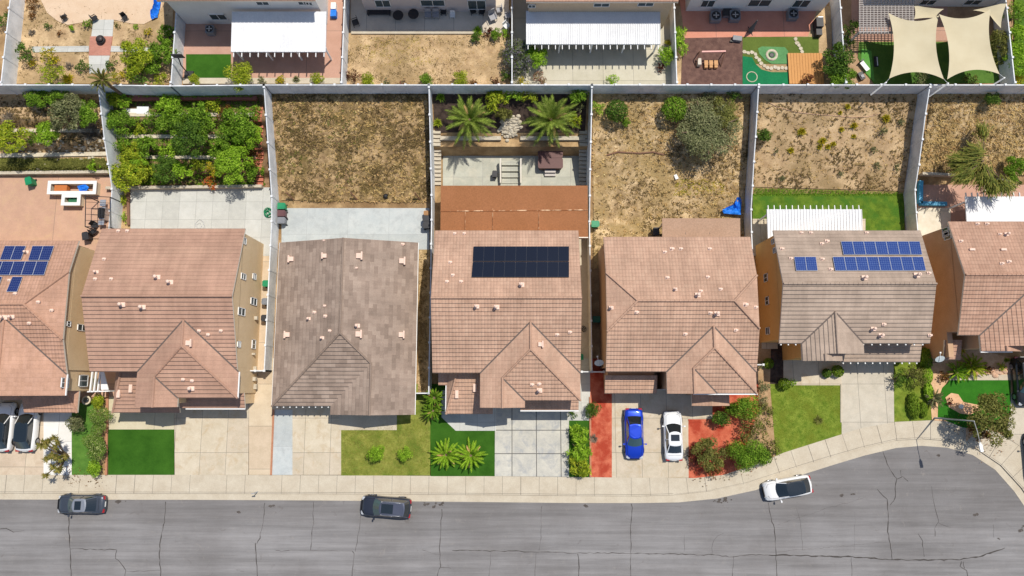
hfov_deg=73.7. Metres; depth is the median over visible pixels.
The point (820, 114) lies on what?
garden hose
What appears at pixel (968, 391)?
lawn
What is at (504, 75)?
shrub
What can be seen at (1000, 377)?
path
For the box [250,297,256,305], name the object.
window
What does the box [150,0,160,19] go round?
tarp
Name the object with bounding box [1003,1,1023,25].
tree
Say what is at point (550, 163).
hot tub
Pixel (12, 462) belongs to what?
driveway
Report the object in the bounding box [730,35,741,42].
meter cabinet
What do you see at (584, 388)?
side path
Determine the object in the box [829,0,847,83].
fence
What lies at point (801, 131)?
grass tuft
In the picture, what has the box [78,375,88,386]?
window
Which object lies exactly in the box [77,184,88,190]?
tarp
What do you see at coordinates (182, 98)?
border wall
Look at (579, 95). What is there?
shrub
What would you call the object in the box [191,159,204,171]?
shrub
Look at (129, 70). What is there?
tree
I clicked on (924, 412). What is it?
hedge
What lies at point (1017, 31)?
tree
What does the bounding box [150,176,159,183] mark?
shrub
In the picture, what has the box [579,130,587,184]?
stairs
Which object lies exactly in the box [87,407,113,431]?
shrub
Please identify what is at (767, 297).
window
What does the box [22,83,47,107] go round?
tree
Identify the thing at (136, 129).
shrub
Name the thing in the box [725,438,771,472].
shrub
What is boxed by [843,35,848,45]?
white planter
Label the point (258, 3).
window
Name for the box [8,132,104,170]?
loose rocks
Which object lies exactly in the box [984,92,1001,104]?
shrub
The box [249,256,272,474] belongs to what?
side path
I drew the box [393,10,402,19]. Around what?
table
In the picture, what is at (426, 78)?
shrub
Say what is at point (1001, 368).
shrub
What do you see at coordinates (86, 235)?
wheelie bin
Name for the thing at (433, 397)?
palm tree
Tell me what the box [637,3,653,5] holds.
window
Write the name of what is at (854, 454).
gutter
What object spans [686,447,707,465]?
shrub
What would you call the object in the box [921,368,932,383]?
hedge
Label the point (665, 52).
shrub
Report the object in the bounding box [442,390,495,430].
path
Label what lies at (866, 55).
lawn
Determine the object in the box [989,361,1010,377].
loose rocks
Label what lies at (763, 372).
planting bed
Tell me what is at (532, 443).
driveway
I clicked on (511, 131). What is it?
loose rocks
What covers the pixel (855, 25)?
shrub
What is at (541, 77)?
shrub
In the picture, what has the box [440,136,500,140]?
retaining wall
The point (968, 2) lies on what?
window
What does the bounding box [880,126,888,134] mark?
shrub
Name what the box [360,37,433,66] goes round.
yellow weeds
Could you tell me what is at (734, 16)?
air conditioner
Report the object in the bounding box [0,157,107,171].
olive grass
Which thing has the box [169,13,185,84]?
fence
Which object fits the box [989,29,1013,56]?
shrub
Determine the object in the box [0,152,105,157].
retaining wall
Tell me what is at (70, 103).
tree
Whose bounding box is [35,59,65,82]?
tree
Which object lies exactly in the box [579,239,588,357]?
side path
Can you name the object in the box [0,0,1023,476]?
ground
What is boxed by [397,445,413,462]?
shrub
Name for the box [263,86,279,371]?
fence
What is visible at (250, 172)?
tree
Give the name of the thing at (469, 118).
palm tree
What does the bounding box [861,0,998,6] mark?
house
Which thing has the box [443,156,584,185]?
patio
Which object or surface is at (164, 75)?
shrub
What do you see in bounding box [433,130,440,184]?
stairs
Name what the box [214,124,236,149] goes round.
tree
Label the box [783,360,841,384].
path
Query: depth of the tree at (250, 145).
69.34 m
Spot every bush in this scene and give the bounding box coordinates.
[202,175,216,189]
[676,96,742,160]
[708,96,738,127]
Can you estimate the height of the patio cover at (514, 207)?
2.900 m
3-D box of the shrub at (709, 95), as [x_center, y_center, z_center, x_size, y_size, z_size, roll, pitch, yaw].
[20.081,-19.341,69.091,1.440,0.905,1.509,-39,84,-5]
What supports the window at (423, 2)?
in the house at (440, 5)
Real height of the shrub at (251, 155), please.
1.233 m
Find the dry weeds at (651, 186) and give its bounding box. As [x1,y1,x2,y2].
[592,94,749,262]
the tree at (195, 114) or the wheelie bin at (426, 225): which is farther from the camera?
the wheelie bin at (426, 225)
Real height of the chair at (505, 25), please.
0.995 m
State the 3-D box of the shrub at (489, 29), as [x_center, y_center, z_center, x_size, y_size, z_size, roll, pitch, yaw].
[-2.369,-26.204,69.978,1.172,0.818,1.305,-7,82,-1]
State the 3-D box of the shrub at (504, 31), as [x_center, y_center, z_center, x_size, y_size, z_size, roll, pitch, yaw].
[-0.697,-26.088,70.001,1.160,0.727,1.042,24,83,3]
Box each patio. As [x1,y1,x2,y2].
[0,177,110,250]
[41,0,162,24]
[109,397,173,428]
[130,187,270,255]
[183,0,342,77]
[281,208,429,249]
[351,0,508,32]
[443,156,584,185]
[512,0,671,83]
[679,0,815,37]
[752,219,864,255]
[851,0,947,40]
[917,185,1023,220]
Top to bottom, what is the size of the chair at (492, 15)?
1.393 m
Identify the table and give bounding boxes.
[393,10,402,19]
[408,9,418,18]
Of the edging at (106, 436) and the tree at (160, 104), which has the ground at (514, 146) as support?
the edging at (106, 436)
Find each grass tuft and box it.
[796,127,805,135]
[817,137,827,145]
[850,122,858,128]
[881,113,890,122]
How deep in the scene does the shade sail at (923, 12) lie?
67.91 m
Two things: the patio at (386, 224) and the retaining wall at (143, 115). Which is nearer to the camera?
the retaining wall at (143, 115)
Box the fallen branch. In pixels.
[607,151,663,155]
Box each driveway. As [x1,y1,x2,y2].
[0,400,43,474]
[174,403,248,474]
[272,358,340,474]
[495,408,568,476]
[612,372,688,477]
[842,362,893,433]
[1007,392,1023,448]
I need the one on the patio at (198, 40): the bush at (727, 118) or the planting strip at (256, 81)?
the planting strip at (256, 81)
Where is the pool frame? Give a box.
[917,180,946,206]
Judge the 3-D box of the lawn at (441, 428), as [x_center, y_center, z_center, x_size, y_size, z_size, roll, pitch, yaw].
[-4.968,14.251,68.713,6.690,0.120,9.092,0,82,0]
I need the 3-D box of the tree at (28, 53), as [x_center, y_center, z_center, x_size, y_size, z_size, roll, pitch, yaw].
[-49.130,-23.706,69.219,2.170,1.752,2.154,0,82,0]
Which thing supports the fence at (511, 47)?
on the ground at (514, 146)
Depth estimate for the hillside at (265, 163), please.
70.91 m
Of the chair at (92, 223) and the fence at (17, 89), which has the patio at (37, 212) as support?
the chair at (92, 223)
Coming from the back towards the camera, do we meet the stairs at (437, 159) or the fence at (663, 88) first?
the stairs at (437, 159)
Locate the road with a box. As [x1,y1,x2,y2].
[0,446,1023,575]
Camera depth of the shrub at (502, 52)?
69.38 m
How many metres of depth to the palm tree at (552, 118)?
68.28 m
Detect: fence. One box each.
[0,0,24,83]
[0,83,107,94]
[96,84,269,95]
[98,88,124,227]
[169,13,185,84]
[262,83,429,93]
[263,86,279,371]
[340,0,349,83]
[416,86,434,393]
[428,83,590,93]
[511,7,512,83]
[580,86,592,372]
[590,83,757,93]
[669,3,677,83]
[744,86,759,254]
[757,83,931,93]
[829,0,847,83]
[903,86,931,229]
[929,83,1023,93]
[993,0,1016,83]
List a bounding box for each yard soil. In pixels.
[16,0,173,83]
[347,33,509,83]
[675,6,831,83]
[841,0,1010,83]
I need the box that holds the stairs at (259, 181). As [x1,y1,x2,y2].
[254,106,263,185]
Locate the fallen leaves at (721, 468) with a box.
[686,448,772,481]
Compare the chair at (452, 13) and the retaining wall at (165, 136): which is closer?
the chair at (452, 13)
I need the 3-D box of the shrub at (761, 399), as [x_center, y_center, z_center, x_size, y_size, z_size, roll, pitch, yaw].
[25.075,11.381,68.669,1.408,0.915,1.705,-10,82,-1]
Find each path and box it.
[32,46,88,52]
[44,413,71,474]
[80,372,115,396]
[89,36,112,55]
[89,56,109,73]
[91,20,113,35]
[111,46,147,51]
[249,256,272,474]
[339,415,396,429]
[418,250,429,391]
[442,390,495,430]
[569,358,589,419]
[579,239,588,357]
[687,395,711,421]
[761,221,777,348]
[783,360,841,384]
[917,208,950,235]
[949,374,1011,379]
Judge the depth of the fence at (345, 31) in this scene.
68.90 m
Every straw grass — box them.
[349,34,509,83]
[753,94,916,188]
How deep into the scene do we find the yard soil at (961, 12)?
70.43 m
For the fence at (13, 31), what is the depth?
68.97 m
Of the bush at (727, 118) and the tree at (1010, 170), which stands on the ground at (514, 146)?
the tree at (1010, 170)
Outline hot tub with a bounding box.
[538,151,562,176]
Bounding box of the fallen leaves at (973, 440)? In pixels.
[946,415,1013,462]
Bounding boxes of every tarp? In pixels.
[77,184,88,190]
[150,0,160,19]
[723,197,741,214]
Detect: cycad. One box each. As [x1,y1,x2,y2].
[428,438,460,470]
[453,437,487,472]
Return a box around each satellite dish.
[595,356,603,366]
[930,352,944,362]
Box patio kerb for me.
[351,30,476,33]
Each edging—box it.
[105,392,108,474]
[127,189,130,224]
[270,410,274,474]
[589,397,590,476]
[688,419,711,421]
[840,384,841,421]
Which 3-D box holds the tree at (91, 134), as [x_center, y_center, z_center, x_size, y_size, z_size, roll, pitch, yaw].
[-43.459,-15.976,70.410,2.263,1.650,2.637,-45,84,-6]
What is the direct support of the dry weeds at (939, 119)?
on the hillside at (968, 116)
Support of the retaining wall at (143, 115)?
on the ground at (514, 146)
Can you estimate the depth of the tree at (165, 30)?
68.97 m
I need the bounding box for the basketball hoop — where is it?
[170,51,193,77]
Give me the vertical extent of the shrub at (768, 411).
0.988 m
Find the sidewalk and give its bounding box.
[0,420,1023,495]
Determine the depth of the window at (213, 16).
68.90 m
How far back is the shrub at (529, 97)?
68.78 m
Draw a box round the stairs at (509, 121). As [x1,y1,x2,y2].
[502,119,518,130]
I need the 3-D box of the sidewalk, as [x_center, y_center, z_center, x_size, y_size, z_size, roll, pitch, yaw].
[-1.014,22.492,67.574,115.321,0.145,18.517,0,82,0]
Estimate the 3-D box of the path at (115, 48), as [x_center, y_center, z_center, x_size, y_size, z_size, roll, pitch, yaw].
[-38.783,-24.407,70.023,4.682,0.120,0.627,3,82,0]
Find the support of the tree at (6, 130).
on the hillside at (11, 98)
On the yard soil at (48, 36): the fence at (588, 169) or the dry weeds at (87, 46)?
the dry weeds at (87, 46)
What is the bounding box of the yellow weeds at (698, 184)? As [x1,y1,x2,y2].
[673,177,723,195]
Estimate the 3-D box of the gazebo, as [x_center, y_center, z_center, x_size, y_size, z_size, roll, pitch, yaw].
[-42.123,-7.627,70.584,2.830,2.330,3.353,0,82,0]
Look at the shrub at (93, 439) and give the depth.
67.08 m
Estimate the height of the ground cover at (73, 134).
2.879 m
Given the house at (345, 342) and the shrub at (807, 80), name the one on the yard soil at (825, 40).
the shrub at (807, 80)
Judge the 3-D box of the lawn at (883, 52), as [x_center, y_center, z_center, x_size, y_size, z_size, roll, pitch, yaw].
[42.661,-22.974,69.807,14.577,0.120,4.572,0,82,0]
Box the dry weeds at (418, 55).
[348,34,508,83]
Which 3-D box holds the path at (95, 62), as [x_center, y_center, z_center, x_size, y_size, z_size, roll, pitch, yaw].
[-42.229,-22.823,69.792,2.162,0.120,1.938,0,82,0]
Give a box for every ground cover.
[0,96,105,152]
[113,95,264,185]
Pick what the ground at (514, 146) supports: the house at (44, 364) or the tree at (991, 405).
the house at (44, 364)
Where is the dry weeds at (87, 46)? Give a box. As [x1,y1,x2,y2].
[18,7,171,83]
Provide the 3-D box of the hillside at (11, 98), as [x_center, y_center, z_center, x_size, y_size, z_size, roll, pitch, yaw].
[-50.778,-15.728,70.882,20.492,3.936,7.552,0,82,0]
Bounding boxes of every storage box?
[330,2,337,18]
[722,9,731,17]
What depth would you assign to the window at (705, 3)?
69.12 m
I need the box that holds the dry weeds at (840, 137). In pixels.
[753,93,915,190]
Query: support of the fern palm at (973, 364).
on the planting bed at (991, 359)
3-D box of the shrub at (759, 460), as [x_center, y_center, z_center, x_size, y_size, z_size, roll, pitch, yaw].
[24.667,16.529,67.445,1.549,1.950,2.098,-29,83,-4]
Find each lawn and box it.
[72,403,95,474]
[108,429,174,474]
[186,54,230,77]
[341,384,429,475]
[430,384,494,475]
[569,420,589,476]
[743,37,818,63]
[752,194,904,229]
[770,384,841,455]
[858,42,998,83]
[861,49,874,81]
[894,348,930,421]
[938,380,1010,429]
[1014,0,1023,83]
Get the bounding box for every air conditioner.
[205,25,215,35]
[709,11,721,23]
[728,10,740,22]
[786,9,798,20]
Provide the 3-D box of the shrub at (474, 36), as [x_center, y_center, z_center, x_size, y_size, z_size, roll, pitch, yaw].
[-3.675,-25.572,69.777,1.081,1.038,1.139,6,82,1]
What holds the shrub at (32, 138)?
on the hillside at (11, 98)
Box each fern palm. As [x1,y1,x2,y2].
[945,361,970,383]
[958,354,988,380]
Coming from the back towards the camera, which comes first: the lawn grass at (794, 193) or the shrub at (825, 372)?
the lawn grass at (794, 193)
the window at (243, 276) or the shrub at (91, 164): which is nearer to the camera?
the window at (243, 276)
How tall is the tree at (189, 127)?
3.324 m
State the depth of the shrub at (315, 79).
68.64 m
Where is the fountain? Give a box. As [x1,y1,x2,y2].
[82,396,91,404]
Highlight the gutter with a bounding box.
[0,439,1023,504]
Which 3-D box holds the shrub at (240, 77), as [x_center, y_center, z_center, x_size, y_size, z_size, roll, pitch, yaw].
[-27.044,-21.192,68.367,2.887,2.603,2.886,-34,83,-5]
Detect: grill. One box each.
[98,200,109,224]
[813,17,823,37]
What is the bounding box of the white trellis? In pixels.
[87,372,113,391]
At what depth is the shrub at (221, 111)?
69.49 m
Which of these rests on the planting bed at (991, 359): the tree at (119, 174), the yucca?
the yucca
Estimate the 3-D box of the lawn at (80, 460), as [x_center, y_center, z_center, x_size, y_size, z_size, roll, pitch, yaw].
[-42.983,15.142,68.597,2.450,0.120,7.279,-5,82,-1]
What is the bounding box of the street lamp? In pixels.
[934,417,983,451]
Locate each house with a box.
[0,241,98,412]
[80,228,263,412]
[157,0,327,23]
[271,238,418,415]
[362,0,495,11]
[431,230,581,414]
[526,0,677,26]
[598,237,760,405]
[685,0,829,10]
[755,230,937,363]
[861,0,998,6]
[922,221,1023,359]
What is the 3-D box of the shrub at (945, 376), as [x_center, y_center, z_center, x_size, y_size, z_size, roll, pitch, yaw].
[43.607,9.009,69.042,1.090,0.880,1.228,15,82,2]
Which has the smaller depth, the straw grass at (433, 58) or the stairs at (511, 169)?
the straw grass at (433, 58)
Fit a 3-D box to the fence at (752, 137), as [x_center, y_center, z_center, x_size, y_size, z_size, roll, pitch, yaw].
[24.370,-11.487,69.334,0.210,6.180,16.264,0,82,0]
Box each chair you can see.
[60,13,68,20]
[87,228,98,234]
[88,221,97,228]
[89,14,98,21]
[119,11,128,20]
[351,15,358,27]
[425,8,430,17]
[432,8,438,18]
[450,10,454,18]
[488,8,497,20]
[496,3,502,14]
[502,20,509,28]
[505,10,510,17]
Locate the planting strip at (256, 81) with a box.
[183,78,340,83]
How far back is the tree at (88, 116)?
68.33 m
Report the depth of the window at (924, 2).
69.83 m
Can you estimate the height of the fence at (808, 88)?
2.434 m
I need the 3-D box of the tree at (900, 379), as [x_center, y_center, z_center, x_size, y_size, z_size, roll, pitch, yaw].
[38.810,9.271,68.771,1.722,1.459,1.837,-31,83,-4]
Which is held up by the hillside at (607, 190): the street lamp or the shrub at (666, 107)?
the shrub at (666, 107)
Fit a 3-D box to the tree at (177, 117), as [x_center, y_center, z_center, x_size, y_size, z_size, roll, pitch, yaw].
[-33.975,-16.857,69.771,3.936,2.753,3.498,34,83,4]
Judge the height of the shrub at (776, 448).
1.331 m
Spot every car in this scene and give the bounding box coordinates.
[0,402,18,451]
[13,403,41,451]
[57,493,107,516]
[360,494,411,519]
[623,408,646,458]
[662,411,685,460]
[761,474,813,502]
[857,71,864,80]
[1009,357,1023,405]
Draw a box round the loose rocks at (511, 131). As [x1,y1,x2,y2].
[497,114,522,141]
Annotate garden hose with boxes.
[264,207,270,216]
[768,102,884,117]
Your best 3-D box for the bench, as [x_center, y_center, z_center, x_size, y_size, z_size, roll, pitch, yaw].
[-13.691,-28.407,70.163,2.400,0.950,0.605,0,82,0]
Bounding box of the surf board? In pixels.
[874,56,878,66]
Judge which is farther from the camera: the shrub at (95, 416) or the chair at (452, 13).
the chair at (452, 13)
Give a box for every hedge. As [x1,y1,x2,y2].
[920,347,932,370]
[920,402,927,417]
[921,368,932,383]
[923,383,933,400]
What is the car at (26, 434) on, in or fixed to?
on the driveway at (12, 462)
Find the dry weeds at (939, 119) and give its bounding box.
[921,94,1023,173]
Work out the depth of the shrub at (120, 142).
69.91 m
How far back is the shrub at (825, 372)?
68.85 m
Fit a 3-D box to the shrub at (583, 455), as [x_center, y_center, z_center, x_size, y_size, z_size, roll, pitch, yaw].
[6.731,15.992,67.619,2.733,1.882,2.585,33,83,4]
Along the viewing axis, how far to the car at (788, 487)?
67.03 m
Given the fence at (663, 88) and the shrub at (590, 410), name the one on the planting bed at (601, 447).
the shrub at (590, 410)
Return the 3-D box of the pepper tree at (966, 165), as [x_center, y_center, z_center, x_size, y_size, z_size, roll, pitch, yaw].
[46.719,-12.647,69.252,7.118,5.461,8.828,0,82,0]
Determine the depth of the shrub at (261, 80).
69.14 m
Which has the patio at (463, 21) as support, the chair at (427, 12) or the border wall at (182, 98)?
the chair at (427, 12)
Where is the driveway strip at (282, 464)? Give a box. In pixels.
[272,410,292,474]
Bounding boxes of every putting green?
[743,56,788,83]
[758,46,787,63]
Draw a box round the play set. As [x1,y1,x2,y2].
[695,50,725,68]
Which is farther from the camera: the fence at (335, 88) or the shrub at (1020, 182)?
the shrub at (1020, 182)
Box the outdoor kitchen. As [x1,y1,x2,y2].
[47,181,100,206]
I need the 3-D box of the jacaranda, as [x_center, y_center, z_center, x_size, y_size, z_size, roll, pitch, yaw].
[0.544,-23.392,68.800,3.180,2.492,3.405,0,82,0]
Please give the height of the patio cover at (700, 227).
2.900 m
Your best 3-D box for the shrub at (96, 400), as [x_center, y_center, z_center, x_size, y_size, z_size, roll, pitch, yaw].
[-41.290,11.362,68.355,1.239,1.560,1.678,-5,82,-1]
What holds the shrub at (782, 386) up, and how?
on the lawn at (810, 413)
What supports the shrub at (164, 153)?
on the hillside at (265, 163)
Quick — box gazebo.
[85,195,121,231]
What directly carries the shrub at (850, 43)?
on the yard soil at (961, 12)
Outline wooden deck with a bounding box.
[787,53,823,83]
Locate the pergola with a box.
[849,0,913,41]
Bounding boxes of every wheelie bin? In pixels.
[24,176,36,186]
[82,231,92,240]
[261,298,266,305]
[262,280,267,287]
[277,203,287,210]
[277,210,287,218]
[277,217,287,224]
[422,215,430,221]
[422,222,430,229]
[492,170,496,177]
[591,221,599,228]
[593,316,600,322]
[651,227,659,235]
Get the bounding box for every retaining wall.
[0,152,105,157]
[0,170,108,175]
[13,129,100,131]
[105,184,263,189]
[116,135,251,137]
[120,113,253,116]
[142,155,255,158]
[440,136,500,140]
[520,136,584,140]
[919,172,955,177]
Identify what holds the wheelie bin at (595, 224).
on the hillside at (607, 190)
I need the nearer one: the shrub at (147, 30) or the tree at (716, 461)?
the tree at (716, 461)
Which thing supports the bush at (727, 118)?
on the hillside at (607, 190)
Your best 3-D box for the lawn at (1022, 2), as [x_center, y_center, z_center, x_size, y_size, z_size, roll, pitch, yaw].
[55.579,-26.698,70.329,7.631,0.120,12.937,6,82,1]
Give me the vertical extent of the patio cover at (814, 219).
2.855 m
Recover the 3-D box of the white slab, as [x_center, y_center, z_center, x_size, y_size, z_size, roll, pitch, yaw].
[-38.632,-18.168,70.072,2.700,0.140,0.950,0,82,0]
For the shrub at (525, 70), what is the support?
on the patio at (575, 64)
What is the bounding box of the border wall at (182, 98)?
[121,96,257,100]
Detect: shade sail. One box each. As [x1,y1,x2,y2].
[870,13,948,96]
[914,5,942,18]
[939,9,1004,83]
[975,2,1006,27]
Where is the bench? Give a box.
[367,10,390,15]
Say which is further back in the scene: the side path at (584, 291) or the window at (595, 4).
the side path at (584, 291)
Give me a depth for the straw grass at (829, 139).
70.58 m
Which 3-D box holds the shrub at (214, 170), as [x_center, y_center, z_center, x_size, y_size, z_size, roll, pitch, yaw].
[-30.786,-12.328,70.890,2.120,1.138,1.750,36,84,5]
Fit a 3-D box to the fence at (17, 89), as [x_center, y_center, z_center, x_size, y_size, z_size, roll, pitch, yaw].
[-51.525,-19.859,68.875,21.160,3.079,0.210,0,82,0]
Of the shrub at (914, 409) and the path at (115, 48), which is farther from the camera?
the path at (115, 48)
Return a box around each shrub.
[0,11,7,26]
[0,110,13,121]
[25,0,39,10]
[25,129,37,145]
[27,57,36,66]
[28,12,35,20]
[28,29,35,35]
[33,120,60,146]
[61,73,73,83]
[64,61,72,70]
[65,414,85,432]
[73,59,91,73]
[81,425,105,449]
[82,19,92,26]
[86,159,100,172]
[86,443,105,463]
[86,460,101,477]
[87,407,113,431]
[91,393,104,409]
[105,60,117,70]
[111,70,124,83]
[112,133,131,151]
[120,192,126,205]
[127,70,150,84]
[133,122,146,137]
[140,165,154,182]
[142,108,166,128]
[143,27,152,34]
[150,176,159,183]
[153,71,167,84]
[156,140,176,158]
[188,73,199,84]
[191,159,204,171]
[191,174,202,181]
[205,98,219,113]
[205,162,223,177]
[215,103,230,118]
[223,61,252,92]
[241,148,262,162]
[247,105,261,121]
[257,76,266,83]
[275,75,284,83]
[292,75,300,82]
[310,73,324,83]
[346,69,361,80]
[361,71,374,83]
[365,444,384,461]
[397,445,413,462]
[419,72,432,83]
[433,118,442,126]
[436,93,444,100]
[452,70,467,83]
[471,32,480,41]
[474,25,482,33]
[483,27,492,37]
[485,90,508,112]
[490,77,498,83]
[491,27,501,40]
[494,107,512,120]
[498,47,510,60]
[500,29,508,37]
[500,70,510,80]
[503,62,528,80]
[503,91,521,101]
[517,76,526,83]
[520,91,538,102]
[531,70,546,83]
[564,437,592,462]
[567,89,588,103]
[567,411,577,418]
[567,457,591,479]
[568,113,581,127]
[569,422,588,443]
[576,102,584,112]
[585,401,601,417]
[589,434,597,442]
[592,101,605,114]
[605,74,619,83]
[605,99,627,121]
[622,117,630,126]
[655,62,664,72]
[658,46,673,66]
[661,96,686,121]
[664,39,670,44]
[676,25,688,55]
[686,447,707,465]
[703,91,716,102]
[706,466,722,479]
[711,410,731,426]
[723,402,737,415]
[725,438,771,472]
[726,91,742,101]
[733,395,762,420]
[737,410,775,442]
[756,128,772,141]
[757,393,768,408]
[757,447,771,464]
[758,380,770,394]
[759,402,773,415]
[763,358,773,368]
[764,437,781,458]
[778,378,790,389]
[800,73,813,83]
[813,415,823,424]
[821,368,831,377]
[832,365,843,377]
[842,20,860,36]
[843,36,855,48]
[874,162,882,169]
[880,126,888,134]
[908,392,919,419]
[915,72,929,83]
[938,371,948,382]
[962,73,979,83]
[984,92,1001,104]
[984,364,994,374]
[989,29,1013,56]
[993,53,1003,67]
[997,362,1006,370]
[1013,179,1022,189]
[1015,75,1023,83]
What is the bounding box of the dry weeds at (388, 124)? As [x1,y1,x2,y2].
[271,93,430,202]
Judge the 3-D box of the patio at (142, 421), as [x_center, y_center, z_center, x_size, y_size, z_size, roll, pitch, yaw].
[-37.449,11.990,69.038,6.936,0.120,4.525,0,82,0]
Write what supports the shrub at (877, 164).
on the ground at (514, 146)
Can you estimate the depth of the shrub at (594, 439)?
68.38 m
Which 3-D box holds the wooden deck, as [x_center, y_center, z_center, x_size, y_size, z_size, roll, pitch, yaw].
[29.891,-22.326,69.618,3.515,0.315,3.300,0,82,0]
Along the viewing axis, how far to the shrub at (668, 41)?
69.63 m
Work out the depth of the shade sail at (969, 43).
67.09 m
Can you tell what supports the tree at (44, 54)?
on the yard soil at (48, 36)
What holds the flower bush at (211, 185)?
on the ground at (514, 146)
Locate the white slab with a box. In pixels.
[126,106,148,113]
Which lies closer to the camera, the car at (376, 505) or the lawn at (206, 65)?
the car at (376, 505)
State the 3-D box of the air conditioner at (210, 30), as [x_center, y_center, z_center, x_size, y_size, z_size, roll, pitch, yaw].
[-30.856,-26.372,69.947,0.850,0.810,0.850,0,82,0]
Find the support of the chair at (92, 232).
on the patio at (37, 212)
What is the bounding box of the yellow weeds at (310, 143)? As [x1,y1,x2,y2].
[274,95,359,192]
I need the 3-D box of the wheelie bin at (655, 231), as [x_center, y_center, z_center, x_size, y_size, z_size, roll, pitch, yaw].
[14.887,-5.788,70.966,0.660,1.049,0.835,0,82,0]
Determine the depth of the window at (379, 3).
68.98 m
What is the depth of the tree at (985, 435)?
67.39 m
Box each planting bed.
[96,397,105,474]
[590,358,611,476]
[681,37,742,83]
[688,384,758,477]
[747,334,775,462]
[756,344,782,383]
[928,350,1012,441]
[945,393,980,413]
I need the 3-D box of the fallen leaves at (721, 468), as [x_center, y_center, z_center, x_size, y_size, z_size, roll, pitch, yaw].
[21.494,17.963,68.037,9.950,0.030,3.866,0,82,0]
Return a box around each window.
[60,377,69,387]
[77,324,84,330]
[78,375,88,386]
[208,14,228,19]
[238,307,245,315]
[241,272,246,280]
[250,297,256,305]
[251,339,255,348]
[255,2,269,4]
[374,0,390,6]
[420,0,444,5]
[467,0,485,9]
[528,4,535,7]
[593,3,609,6]
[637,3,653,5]
[699,0,715,6]
[746,0,772,6]
[763,273,767,282]
[765,296,768,305]
[765,327,769,334]
[790,0,811,7]
[918,0,937,4]
[942,226,948,237]
[943,229,951,240]
[962,0,983,4]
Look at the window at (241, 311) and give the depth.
65.31 m
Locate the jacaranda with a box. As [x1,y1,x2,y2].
[502,38,532,70]
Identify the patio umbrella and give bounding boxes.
[746,20,757,35]
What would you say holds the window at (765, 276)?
in the house at (850, 296)
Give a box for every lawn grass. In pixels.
[754,188,901,197]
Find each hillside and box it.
[0,94,121,176]
[111,94,270,186]
[272,94,428,200]
[433,94,586,131]
[593,94,748,268]
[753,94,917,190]
[918,94,1023,174]
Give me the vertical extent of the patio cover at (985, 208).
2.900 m
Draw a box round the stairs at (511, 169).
[500,158,521,183]
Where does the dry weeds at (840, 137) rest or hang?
on the ground at (839, 181)
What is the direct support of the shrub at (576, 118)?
on the hillside at (520, 107)
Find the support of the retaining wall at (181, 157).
on the ground at (514, 146)
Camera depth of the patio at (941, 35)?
70.42 m
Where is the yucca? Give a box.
[924,388,944,408]
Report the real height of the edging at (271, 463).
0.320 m
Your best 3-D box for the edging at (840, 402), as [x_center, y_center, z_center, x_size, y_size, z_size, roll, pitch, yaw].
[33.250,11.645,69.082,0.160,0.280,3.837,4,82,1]
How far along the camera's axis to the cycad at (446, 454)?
67.60 m
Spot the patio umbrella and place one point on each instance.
(751, 29)
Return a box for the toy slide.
[858,59,869,70]
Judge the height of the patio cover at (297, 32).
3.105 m
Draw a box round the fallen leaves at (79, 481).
[54,460,111,487]
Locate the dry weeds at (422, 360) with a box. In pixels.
[417,253,427,390]
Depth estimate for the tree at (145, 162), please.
70.14 m
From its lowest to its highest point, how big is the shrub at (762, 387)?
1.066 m
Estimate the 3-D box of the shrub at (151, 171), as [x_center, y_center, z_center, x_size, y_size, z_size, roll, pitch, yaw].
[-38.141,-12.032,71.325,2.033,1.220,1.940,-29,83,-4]
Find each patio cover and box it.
[231,11,331,60]
[440,186,587,238]
[526,11,660,52]
[659,218,739,236]
[758,205,862,238]
[949,192,1023,220]
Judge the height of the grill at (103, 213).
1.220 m
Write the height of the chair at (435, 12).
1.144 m
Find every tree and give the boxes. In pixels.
[0,120,29,154]
[14,41,34,62]
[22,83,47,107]
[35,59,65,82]
[35,434,69,478]
[39,47,60,64]
[43,83,69,106]
[47,93,86,131]
[72,99,98,127]
[77,123,102,142]
[89,68,123,96]
[106,108,135,134]
[107,151,148,193]
[116,141,144,167]
[119,37,152,72]
[123,57,143,81]
[129,152,147,172]
[136,135,157,157]
[142,58,161,74]
[147,38,177,64]
[151,155,177,183]
[154,94,181,115]
[156,24,174,41]
[157,103,188,137]
[171,115,206,158]
[171,160,193,178]
[184,100,204,121]
[192,111,215,139]
[207,145,225,161]
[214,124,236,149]
[214,145,252,186]
[219,106,255,143]
[240,124,262,149]
[241,161,258,181]
[421,402,444,421]
[422,387,444,409]
[445,94,496,148]
[519,94,580,147]
[521,45,547,68]
[690,435,728,471]
[822,41,855,76]
[827,68,856,88]
[891,369,907,388]
[904,363,927,388]
[946,119,1019,201]
[966,391,1016,447]
[967,422,990,441]
[1002,48,1023,76]
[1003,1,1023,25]
[1003,156,1023,181]
[1010,24,1023,51]
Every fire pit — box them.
[96,35,105,43]
[766,49,777,60]
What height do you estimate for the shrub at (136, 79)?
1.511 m
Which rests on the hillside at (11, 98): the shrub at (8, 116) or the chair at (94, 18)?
the shrub at (8, 116)

